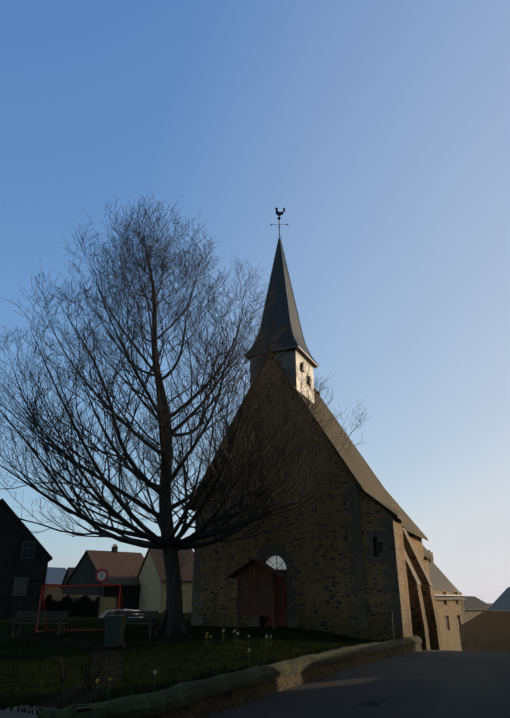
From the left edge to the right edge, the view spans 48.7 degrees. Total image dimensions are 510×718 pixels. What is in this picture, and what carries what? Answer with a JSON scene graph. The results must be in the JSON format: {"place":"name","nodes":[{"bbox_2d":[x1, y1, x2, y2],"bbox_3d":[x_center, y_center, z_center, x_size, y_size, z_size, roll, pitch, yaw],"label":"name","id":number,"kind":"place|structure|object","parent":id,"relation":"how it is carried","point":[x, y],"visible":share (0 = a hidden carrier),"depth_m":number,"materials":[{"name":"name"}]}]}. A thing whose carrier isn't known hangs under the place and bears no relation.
{"place":"outdoors","nodes":[
{"label":"outdoors","id":0,"kind":"place"},
{"bbox_2d":[0,636,123,708],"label":"dirt path","id":1,"kind":"structure","parent":0,"point":[113,669],"depth_m":14.82,"materials":[{"name":"brown soil"}]},
{"bbox_2d":[52,655,102,689],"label":"bare shrubs","id":2,"kind":"object","parent":1,"relation":"on","point":[63,677],"visible":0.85,"depth_m":13.24,"materials":[{"name":"black plant"}]},
{"bbox_2d":[0,613,392,714],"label":"lawn","id":3,"kind":"structure","parent":0,"point":[75,653],"depth_m":18.57,"materials":[{"name":"green plant"}]},
{"bbox_2d":[11,611,68,636],"bbox_3d":[-9.088,11.157,23.739,2.200,1.000,0.600,0,-23,0],"label":"bench","id":4,"kind":"object","parent":3,"relation":"on","point":[21,614],"visible":0.94,"depth_m":24.00,"materials":[{"name":"brown wood"}]},
{"bbox_2d":[35,584,122,632],"bbox_3d":[-7.889,11.442,25.834,3.715,2.036,1.164,-2,-23,4],"label":"football goal","id":5,"kind":"object","parent":3,"relation":"on","point":[36,631],"visible":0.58,"depth_m":25.68,"materials":[{"name":"red paint"}]},
{"bbox_2d":[42,594,116,616],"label":"dark hedge","id":6,"kind":"object","parent":3,"relation":"on","point":[79,605],"visible":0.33,"depth_m":47.17,"materials":[{"name":"green plant"}]},
{"bbox_2d":[95,569,107,628],"bbox_3d":[-7.345,11.367,26.588,0.619,2.760,0.084,4,-24,-10],"label":"round sign","id":7,"kind":"object","parent":3,"relation":"on","point":[101,575],"visible":0.98,"depth_m":26.94,"materials":[{"name":"red metal"}]},
{"bbox_2d":[104,615,127,647],"bbox_3d":[-4.844,9.441,19.499,0.620,1.050,0.760,-2,-23,5],"label":"wheelie bin","id":8,"kind":"object","parent":3,"relation":"on","point":[115,626],"visible":0.88,"depth_m":19.27,"materials":[{"name":"green"}]},
{"bbox_2d":[98,609,140,617],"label":"white car","id":9,"kind":"object","parent":3,"relation":"on","point":[108,612],"visible":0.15,"depth_m":43.47,"materials":[{"name":"white paint"}]},
{"bbox_2d":[114,611,158,636],"bbox_3d":[-4.957,10.801,22.953,1.900,1.000,0.600,-3,-23,7],"label":"bench","id":10,"kind":"object","parent":3,"relation":"on","point":[154,619],"visible":0.73,"depth_m":23.20,"materials":[{"name":"brown wood"}]},
{"bbox_2d":[94,629,271,700],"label":"daffodils","id":11,"kind":"object","parent":3,"relation":"on","point":[96,689],"visible":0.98,"depth_m":19.49,"materials":[{"name":"yellow plant"}]},
{"bbox_2d":[0,187,367,635],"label":"lime tree","id":12,"kind":"object","parent":3,"relation":"on","point":[169,543],"visible":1,"depth_m":24.55,"materials":[{"name":"brown plant"}]},
{"bbox_2d":[227,558,285,628],"bbox_3d":[0.077,11.399,27.346,2.740,3.220,1.070,-8,-24,18],"label":"notice board","id":13,"kind":"object","parent":3,"relation":"on","point":[256,587],"visible":0.92,"depth_m":27.21,"materials":[{"name":"brown wood"}]},
{"bbox_2d":[190,208,442,649],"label":"church","id":14,"kind":"structure","parent":3,"relation":"on","point":[355,563],"depth_m":29.33,"materials":[{"name":"stone"}]},
{"bbox_2d":[380,613,394,642],"bbox_3d":[5.931,12.097,25.244,0.560,1.290,0.060,-11,-25,23],"label":"iron frame","id":15,"kind":"object","parent":3,"relation":"on","point":[391,614],"visible":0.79,"depth_m":25.30,"materials":[{"name":"brown metal"}]},
{"bbox_2d":[0,0,509,602],"label":"sky","id":16,"kind":"structure","parent":0,"point":[380,129],"materials":[{"name":"blue"}]},
{"bbox_2d":[206,650,509,717],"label":"road","id":17,"kind":"structure","parent":0,"point":[444,684],"depth_m":14.60,"materials":[{"name":"grey asphalt"}]},
{"bbox_2d":[0,705,54,717],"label":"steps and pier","id":18,"kind":"structure","parent":17,"relation":"on","point":[7,713],"depth_m":9.51,"materials":[{"name":"stone"}]},
{"bbox_2d":[133,640,421,717],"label":"retaining wall","id":19,"kind":"structure","parent":17,"relation":"on","point":[211,705],"depth_m":14.20,"materials":[{"name":"stone"}]},
{"bbox_2d":[37,635,421,717],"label":"wall coping","id":20,"kind":"object","parent":19,"relation":"on","point":[162,700],"depth_m":11.78,"materials":[{"name":"stone"}]},
{"bbox_2d":[355,700,386,706],"bbox_3d":[2.701,8.005,13.065,0.600,0.058,0.600,-11,-25,23],"label":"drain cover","id":21,"kind":"object","parent":17,"relation":"on","point":[371,703],"visible":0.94,"depth_m":13.01,"materials":[{"name":"black metal"}]},
{"label":"ground","id":22,"kind":"structure","parent":0,"visible":0},
{"bbox_2d":[0,498,509,651],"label":"houses","id":23,"kind":"structure","parent":22,"relation":"on","point":[466,623],"depth_m":61.75,"materials":[{"name":"paint"}]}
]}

